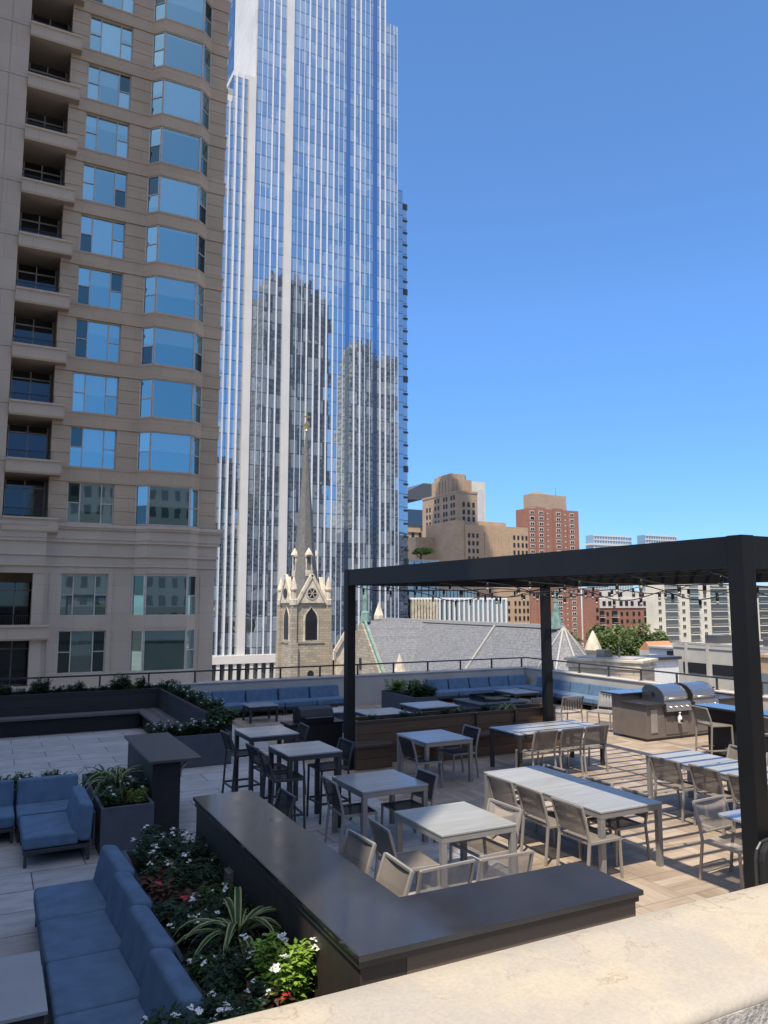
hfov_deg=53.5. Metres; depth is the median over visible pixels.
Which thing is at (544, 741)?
patio chair
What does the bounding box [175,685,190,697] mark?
plant
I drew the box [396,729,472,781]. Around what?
dining table
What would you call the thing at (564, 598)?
string light
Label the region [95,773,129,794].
plant
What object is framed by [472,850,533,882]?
patio chair
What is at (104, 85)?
window
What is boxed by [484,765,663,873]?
dining table
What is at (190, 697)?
plant
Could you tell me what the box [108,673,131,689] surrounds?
plant
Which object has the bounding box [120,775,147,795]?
plant
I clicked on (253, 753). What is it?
bar stool
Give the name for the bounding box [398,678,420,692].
plant
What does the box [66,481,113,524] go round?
window
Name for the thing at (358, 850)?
patio chair
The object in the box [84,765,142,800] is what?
plant
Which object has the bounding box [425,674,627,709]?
sofa
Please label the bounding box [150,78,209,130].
bay window
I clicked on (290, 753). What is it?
table
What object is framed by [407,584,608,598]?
string light
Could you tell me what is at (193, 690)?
plant
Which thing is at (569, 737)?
patio chair
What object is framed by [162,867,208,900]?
plant
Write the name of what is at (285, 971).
plant
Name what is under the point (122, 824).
planter
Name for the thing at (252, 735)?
table
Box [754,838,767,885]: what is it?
patio chair
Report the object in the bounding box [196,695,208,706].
plant
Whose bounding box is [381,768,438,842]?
patio chair
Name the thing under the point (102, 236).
window
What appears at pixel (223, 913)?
plant
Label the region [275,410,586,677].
cathedral
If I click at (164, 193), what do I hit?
bay window
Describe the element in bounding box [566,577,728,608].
string light
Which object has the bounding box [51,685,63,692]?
plant
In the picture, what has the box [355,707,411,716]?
coffee table
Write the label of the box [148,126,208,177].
bay window
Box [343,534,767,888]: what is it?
pergola
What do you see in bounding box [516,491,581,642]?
apartment tower
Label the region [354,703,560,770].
planter bench
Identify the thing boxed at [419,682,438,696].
plant
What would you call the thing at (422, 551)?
tree
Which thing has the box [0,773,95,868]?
sofa
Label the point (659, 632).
tree
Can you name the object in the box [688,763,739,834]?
patio chair
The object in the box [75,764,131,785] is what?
plant
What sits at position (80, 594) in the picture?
window
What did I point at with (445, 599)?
string light
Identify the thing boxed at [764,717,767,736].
bar stool
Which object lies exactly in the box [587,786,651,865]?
patio chair
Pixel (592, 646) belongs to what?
stone pinnacle
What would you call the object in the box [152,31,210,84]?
bay window
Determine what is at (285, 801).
bar stool
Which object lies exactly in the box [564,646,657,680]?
parish house
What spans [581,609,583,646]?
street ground
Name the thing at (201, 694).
plant
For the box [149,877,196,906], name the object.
plant
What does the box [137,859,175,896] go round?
plant
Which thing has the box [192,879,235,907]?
plant
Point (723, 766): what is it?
dining table
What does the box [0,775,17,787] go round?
plant
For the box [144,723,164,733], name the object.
plant
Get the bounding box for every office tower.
[408,473,529,623]
[408,483,431,537]
[472,482,484,521]
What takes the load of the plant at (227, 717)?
on the planter at (209, 749)
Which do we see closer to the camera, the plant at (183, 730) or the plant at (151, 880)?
the plant at (151, 880)
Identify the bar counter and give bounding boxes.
[124,732,201,839]
[193,790,643,999]
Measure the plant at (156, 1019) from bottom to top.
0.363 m
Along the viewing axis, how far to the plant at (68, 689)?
19.10 m
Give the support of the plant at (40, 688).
on the planter bench at (50, 713)
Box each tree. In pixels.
[412,547,435,558]
[570,632,583,647]
[585,623,639,655]
[611,620,667,655]
[651,628,669,640]
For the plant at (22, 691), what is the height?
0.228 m
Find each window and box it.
[56,630,105,673]
[59,574,107,615]
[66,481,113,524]
[69,426,116,468]
[71,372,118,414]
[74,318,120,361]
[77,265,122,309]
[79,214,124,258]
[82,163,126,207]
[84,113,128,157]
[87,64,130,108]
[89,15,132,60]
[94,0,133,13]
[129,629,194,671]
[132,575,195,615]
[135,485,198,527]
[137,431,199,474]
[139,378,201,423]
[141,326,202,372]
[143,275,204,322]
[145,225,205,273]
[147,175,206,225]
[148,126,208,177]
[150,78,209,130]
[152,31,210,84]
[154,0,212,38]
[283,588,286,597]
[283,606,289,640]
[303,607,318,640]
[307,670,313,675]
[308,588,316,597]
[359,658,361,669]
[761,673,767,694]
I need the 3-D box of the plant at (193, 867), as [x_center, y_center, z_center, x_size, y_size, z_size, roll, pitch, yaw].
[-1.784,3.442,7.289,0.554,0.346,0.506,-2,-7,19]
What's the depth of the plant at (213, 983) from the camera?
5.19 m
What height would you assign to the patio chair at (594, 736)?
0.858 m
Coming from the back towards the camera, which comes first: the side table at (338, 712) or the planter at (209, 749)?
the side table at (338, 712)
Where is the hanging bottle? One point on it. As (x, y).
(680, 719)
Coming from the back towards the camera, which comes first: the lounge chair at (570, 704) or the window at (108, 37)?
the window at (108, 37)
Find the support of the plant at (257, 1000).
on the planter at (181, 950)
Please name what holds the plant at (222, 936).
on the planter at (181, 950)
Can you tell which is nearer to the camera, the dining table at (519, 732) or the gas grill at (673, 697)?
the dining table at (519, 732)
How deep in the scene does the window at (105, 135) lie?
44.26 m
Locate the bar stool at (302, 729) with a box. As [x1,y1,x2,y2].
[274,722,309,794]
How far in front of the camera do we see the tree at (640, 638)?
147.61 m
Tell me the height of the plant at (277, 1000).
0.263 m
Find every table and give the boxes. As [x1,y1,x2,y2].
[0,951,47,1023]
[233,725,298,800]
[242,702,278,723]
[268,741,341,827]
[293,707,343,719]
[332,769,428,841]
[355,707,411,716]
[394,801,516,865]
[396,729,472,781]
[399,701,459,711]
[452,692,527,708]
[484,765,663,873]
[489,720,604,767]
[494,688,538,698]
[645,750,767,799]
[694,703,767,756]
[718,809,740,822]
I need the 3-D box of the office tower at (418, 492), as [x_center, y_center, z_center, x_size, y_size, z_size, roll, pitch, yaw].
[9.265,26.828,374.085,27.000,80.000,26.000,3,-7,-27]
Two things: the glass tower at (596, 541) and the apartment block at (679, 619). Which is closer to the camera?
the apartment block at (679, 619)
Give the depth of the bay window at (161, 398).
43.62 m
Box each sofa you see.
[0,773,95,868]
[33,845,203,1023]
[202,684,343,716]
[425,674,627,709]
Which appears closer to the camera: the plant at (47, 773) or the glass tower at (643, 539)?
the plant at (47, 773)
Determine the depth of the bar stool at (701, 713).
14.97 m
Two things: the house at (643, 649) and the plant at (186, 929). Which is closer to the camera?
the plant at (186, 929)
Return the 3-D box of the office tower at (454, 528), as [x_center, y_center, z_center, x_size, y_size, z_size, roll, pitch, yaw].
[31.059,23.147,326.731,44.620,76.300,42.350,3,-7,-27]
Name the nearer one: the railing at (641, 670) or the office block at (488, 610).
the railing at (641, 670)
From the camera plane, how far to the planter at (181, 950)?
6.14 m
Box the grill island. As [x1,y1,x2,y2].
[601,686,734,740]
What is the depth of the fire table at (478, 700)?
20.33 m
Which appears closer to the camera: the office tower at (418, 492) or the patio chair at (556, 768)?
the patio chair at (556, 768)
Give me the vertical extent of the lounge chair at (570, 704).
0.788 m
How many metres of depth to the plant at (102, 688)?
19.51 m
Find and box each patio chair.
[321,775,377,853]
[340,829,376,874]
[368,817,439,886]
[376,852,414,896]
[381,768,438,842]
[397,734,442,787]
[408,859,475,894]
[438,724,480,780]
[449,798,522,863]
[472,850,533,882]
[486,774,546,839]
[515,729,557,767]
[515,764,568,831]
[515,783,581,865]
[541,727,583,774]
[551,797,623,877]
[567,725,608,773]
[581,776,613,850]
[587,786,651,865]
[649,755,706,822]
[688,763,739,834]
[692,794,743,889]
[721,744,737,810]
[727,773,739,832]
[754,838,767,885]
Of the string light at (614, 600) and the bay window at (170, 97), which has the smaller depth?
the string light at (614, 600)
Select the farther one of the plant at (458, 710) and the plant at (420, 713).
the plant at (458, 710)
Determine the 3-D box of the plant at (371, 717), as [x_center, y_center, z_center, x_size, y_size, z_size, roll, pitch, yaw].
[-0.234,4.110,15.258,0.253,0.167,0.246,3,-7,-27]
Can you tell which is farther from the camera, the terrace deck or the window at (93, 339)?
the window at (93, 339)
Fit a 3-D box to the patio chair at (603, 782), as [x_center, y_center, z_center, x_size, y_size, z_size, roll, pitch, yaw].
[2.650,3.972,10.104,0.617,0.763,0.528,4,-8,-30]
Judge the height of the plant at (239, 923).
0.571 m
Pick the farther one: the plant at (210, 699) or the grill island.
the grill island
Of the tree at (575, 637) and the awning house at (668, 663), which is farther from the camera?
the tree at (575, 637)
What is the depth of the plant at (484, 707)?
16.48 m
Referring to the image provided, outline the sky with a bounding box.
[386,0,767,608]
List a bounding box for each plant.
[0,682,14,695]
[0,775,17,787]
[9,770,32,785]
[11,687,26,694]
[28,676,52,693]
[40,767,62,776]
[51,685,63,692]
[61,684,75,691]
[71,679,84,691]
[73,684,87,691]
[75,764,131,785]
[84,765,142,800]
[88,685,96,690]
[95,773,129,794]
[97,783,128,806]
[98,684,108,690]
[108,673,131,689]
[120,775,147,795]
[124,684,135,688]
[125,786,148,803]
[127,833,177,873]
[134,676,147,688]
[137,854,177,885]
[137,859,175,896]
[138,823,186,850]
[139,990,230,1023]
[142,1006,203,1023]
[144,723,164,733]
[146,831,208,873]
[147,857,185,886]
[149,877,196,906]
[151,896,190,934]
[155,720,174,734]
[158,679,175,688]
[160,839,180,860]
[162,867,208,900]
[164,679,181,689]
[165,852,220,884]
[167,683,178,692]
[167,896,215,944]
[168,721,194,735]
[172,684,192,693]
[173,886,281,975]
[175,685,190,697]
[177,881,209,910]
[180,934,235,972]
[182,718,207,734]
[184,688,194,697]
[184,893,227,919]
[185,690,199,701]
[186,953,233,988]
[189,914,226,950]
[190,691,206,702]
[190,863,224,891]
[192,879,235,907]
[192,925,245,963]
[193,720,218,733]
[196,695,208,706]
[198,956,258,1011]
[200,696,216,709]
[202,717,225,732]
[205,893,250,911]
[205,1002,237,1022]
[206,698,225,710]
[206,901,251,934]
[206,944,271,996]
[207,704,240,726]
[207,978,275,1019]
[230,981,295,1010]
[234,933,276,975]
[239,931,318,1004]
[366,714,378,719]
[383,678,404,692]
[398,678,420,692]
[398,710,409,717]
[406,679,432,696]
[412,710,422,716]
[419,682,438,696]
[440,706,451,714]
[453,707,464,712]
[480,703,490,710]
[494,702,520,716]
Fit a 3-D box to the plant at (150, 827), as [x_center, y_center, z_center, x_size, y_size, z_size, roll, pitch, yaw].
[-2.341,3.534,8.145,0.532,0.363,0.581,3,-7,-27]
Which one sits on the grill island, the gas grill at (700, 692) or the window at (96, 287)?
the gas grill at (700, 692)
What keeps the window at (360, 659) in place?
in the cathedral
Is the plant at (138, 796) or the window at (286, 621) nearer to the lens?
the plant at (138, 796)
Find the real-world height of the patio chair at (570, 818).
0.858 m
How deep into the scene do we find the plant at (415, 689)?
21.34 m
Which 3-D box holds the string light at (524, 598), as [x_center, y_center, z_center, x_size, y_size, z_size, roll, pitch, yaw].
[2.900,1.415,13.117,4.582,0.356,0.134,3,-7,-27]
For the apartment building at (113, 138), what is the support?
on the street ground
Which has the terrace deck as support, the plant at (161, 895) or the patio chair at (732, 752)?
the patio chair at (732, 752)
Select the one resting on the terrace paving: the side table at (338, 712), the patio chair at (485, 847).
the patio chair at (485, 847)
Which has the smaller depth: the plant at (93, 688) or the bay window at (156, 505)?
the plant at (93, 688)
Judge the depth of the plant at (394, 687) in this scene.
22.12 m
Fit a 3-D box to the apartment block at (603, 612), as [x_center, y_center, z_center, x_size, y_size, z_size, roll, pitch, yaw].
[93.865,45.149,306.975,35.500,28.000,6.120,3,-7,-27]
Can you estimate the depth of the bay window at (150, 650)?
41.97 m
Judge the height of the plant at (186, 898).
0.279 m
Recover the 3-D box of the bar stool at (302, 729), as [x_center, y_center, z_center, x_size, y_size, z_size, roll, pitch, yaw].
[-1.583,4.111,12.697,0.578,1.087,0.488,3,-7,-24]
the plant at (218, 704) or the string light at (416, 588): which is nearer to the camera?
the string light at (416, 588)
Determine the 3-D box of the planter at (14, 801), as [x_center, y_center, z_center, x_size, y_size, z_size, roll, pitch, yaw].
[-6.191,4.162,10.607,3.460,0.500,0.540,3,-7,-27]
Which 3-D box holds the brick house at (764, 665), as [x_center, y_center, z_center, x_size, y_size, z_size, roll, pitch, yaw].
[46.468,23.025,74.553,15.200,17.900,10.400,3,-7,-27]
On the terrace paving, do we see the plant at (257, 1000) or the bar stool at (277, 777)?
the bar stool at (277, 777)
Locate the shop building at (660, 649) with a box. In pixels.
[646,645,673,655]
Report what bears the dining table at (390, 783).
on the terrace paving
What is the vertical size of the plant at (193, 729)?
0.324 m
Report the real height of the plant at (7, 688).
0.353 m
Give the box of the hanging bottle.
[678,711,682,722]
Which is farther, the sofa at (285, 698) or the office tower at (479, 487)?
the office tower at (479, 487)
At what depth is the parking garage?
89.47 m
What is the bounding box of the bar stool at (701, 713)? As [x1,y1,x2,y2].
[690,705,733,754]
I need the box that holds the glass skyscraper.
[212,0,408,680]
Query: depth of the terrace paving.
11.23 m
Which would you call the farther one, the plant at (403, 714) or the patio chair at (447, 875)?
the plant at (403, 714)
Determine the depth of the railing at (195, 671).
22.03 m
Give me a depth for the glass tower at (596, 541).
662.99 m
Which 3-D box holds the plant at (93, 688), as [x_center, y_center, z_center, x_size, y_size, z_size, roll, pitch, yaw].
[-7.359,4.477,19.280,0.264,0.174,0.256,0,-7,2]
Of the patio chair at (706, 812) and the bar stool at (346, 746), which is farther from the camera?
the bar stool at (346, 746)
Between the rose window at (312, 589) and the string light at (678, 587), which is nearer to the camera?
the string light at (678, 587)
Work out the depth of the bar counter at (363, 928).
5.44 m
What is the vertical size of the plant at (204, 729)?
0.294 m
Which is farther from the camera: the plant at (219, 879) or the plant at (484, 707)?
the plant at (484, 707)
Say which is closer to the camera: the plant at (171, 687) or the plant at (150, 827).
the plant at (150, 827)
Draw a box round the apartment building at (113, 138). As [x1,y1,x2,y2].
[0,0,230,689]
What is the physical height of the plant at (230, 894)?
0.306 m
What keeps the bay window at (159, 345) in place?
in the apartment building at (113, 138)
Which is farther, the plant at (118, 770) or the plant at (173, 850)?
the plant at (118, 770)
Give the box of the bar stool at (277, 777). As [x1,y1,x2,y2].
[258,749,305,828]
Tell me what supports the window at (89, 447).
in the apartment building at (113, 138)
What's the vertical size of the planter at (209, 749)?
0.600 m
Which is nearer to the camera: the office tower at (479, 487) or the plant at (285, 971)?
the plant at (285, 971)
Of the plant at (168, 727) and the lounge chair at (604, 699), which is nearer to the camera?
the plant at (168, 727)
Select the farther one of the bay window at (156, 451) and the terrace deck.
the bay window at (156, 451)
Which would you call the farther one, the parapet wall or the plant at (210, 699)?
the plant at (210, 699)
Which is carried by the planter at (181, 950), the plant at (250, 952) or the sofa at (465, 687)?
the plant at (250, 952)
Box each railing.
[0,657,525,686]
[526,657,767,694]
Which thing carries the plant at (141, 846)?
on the planter at (181, 950)
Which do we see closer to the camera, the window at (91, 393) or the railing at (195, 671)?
the railing at (195, 671)
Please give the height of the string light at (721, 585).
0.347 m
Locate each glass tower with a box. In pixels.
[583,533,632,590]
[637,534,677,590]
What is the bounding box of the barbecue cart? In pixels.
[280,705,343,747]
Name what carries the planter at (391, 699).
on the terrace deck
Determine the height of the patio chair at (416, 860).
0.858 m
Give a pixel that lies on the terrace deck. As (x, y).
(674, 880)
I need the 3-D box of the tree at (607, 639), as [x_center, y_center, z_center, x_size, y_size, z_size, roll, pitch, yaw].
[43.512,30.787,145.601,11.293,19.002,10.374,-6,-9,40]
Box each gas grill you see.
[641,683,691,716]
[676,681,718,704]
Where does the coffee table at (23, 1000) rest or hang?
on the terrace paving
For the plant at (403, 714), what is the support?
on the planter bench at (375, 746)
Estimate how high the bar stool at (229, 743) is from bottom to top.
1.087 m
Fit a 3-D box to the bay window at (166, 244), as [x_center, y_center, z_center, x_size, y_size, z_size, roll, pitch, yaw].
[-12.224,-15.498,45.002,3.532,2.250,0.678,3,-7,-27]
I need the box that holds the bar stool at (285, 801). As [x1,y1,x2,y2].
[274,788,296,818]
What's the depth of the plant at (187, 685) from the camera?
18.70 m
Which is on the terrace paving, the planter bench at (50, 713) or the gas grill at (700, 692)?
the planter bench at (50, 713)
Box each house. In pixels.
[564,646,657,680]
[634,655,681,682]
[639,641,671,654]
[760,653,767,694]
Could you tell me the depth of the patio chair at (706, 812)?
8.82 m
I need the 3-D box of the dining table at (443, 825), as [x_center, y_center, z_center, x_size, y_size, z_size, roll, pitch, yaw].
[0.785,3.797,8.525,0.960,0.740,1.050,3,-7,-27]
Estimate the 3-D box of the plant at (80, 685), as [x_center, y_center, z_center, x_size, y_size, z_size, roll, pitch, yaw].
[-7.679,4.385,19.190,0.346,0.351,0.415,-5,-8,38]
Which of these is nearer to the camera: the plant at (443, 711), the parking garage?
the plant at (443, 711)
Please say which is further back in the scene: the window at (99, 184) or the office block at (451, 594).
the office block at (451, 594)
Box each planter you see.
[13,787,16,825]
[82,771,153,854]
[122,849,306,1009]
[148,728,231,768]
[382,689,436,712]
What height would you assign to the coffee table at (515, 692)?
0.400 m
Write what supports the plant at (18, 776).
on the planter at (14, 801)
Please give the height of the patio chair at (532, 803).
0.858 m
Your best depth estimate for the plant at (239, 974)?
5.33 m
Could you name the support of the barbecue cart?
on the terrace deck
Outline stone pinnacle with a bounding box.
[584,630,601,654]
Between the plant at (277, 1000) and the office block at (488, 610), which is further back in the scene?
the office block at (488, 610)
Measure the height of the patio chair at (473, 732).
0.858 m
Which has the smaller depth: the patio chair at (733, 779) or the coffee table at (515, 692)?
the patio chair at (733, 779)
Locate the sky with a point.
(583, 184)
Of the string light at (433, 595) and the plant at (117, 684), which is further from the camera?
the plant at (117, 684)
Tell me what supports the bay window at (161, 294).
in the apartment building at (113, 138)
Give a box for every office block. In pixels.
[408,559,477,597]
[408,598,506,622]
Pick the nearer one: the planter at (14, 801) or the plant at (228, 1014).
the plant at (228, 1014)
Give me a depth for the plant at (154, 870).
7.23 m
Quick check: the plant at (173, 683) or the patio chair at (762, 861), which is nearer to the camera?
the patio chair at (762, 861)
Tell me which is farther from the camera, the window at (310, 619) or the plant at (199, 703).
the window at (310, 619)
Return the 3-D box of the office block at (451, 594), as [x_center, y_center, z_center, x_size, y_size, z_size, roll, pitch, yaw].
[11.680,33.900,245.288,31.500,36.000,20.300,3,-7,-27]
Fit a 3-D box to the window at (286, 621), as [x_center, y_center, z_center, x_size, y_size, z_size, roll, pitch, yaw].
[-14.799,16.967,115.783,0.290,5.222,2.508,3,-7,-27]
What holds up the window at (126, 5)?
in the apartment building at (113, 138)
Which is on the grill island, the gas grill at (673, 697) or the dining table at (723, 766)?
the gas grill at (673, 697)
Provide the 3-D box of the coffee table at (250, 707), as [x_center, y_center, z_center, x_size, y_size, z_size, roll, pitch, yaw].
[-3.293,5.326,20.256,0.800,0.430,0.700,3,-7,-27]
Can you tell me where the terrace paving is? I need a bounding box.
[0,725,481,1023]
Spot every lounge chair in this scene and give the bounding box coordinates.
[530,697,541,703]
[555,696,583,721]
[586,692,611,728]
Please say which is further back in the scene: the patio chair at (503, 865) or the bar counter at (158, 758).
the bar counter at (158, 758)
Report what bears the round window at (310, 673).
in the cathedral
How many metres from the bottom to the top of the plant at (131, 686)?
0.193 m
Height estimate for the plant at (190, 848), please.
0.419 m
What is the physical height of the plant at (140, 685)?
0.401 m
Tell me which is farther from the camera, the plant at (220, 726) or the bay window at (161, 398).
the bay window at (161, 398)
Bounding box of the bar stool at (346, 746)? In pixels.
[306,738,354,824]
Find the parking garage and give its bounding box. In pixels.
[673,635,767,690]
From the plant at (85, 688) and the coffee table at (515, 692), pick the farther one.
the coffee table at (515, 692)
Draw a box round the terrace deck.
[232,695,744,915]
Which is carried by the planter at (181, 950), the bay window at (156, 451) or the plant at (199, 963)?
the plant at (199, 963)
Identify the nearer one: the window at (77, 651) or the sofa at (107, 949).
the sofa at (107, 949)
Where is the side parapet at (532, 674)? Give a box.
[525,667,767,709]
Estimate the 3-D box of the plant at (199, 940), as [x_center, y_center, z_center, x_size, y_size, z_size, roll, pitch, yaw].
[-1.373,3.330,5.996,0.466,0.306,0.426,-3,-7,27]
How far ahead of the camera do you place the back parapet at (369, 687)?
23.36 m
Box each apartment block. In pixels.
[582,589,646,648]
[645,584,767,644]
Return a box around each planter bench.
[0,685,231,756]
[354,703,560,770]
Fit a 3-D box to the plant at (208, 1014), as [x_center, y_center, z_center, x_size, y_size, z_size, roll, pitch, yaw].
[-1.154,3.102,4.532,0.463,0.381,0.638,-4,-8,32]
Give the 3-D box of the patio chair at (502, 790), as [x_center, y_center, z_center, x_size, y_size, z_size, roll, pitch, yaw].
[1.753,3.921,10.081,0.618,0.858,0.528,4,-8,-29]
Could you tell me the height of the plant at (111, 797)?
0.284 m
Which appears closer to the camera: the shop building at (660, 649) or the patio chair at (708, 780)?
the patio chair at (708, 780)
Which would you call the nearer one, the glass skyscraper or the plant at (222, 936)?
the plant at (222, 936)
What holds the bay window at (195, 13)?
in the apartment building at (113, 138)
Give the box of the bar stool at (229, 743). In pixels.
[220,730,261,796]
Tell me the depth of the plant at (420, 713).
15.69 m
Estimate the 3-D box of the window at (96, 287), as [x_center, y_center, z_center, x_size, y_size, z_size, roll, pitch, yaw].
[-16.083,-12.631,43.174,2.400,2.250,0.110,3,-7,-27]
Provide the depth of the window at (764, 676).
75.63 m
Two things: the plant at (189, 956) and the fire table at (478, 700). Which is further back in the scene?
the fire table at (478, 700)
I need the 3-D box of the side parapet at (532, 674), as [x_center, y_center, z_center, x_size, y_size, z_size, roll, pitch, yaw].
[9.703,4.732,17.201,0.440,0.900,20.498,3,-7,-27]
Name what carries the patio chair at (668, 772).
on the terrace deck
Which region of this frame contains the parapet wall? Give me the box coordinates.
[210,883,767,1023]
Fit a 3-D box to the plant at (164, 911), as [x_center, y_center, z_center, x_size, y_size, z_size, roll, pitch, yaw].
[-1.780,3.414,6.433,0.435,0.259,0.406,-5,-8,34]
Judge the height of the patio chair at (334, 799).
0.858 m
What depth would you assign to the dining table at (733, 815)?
8.64 m
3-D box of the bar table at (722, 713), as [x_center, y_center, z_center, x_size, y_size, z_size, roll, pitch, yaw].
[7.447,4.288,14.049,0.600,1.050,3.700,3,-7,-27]
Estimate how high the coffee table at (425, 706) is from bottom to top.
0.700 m
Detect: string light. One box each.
[356,586,543,606]
[379,585,574,603]
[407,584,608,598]
[440,582,647,603]
[476,581,687,604]
[517,579,728,607]
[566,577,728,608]
[628,575,767,595]
[708,571,767,597]
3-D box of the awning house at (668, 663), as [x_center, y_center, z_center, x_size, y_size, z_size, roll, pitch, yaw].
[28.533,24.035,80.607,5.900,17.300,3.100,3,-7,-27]
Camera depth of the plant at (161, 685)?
19.86 m
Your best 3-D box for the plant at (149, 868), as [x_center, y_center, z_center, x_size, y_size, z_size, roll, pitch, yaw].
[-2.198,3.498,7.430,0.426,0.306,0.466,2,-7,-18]
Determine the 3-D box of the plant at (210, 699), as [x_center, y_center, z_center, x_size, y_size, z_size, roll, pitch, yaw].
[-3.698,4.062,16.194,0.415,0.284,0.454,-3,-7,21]
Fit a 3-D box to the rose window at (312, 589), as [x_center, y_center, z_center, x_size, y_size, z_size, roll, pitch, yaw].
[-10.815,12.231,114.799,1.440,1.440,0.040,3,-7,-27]
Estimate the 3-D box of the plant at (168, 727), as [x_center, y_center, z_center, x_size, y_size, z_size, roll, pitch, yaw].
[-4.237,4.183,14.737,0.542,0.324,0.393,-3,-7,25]
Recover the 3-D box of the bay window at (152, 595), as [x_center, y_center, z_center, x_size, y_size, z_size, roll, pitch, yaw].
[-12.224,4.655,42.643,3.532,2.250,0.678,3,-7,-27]
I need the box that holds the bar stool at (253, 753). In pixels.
[245,743,292,819]
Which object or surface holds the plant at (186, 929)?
on the planter at (181, 950)
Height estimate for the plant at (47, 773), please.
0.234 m
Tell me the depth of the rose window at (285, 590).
115.98 m
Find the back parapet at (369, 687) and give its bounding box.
[11,666,533,712]
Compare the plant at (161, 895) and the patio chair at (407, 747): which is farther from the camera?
the patio chair at (407, 747)
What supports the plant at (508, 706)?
on the planter bench at (375, 746)
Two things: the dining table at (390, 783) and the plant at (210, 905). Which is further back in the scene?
the dining table at (390, 783)
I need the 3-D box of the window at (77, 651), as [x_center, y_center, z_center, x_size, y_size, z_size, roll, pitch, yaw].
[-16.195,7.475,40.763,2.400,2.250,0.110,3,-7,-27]

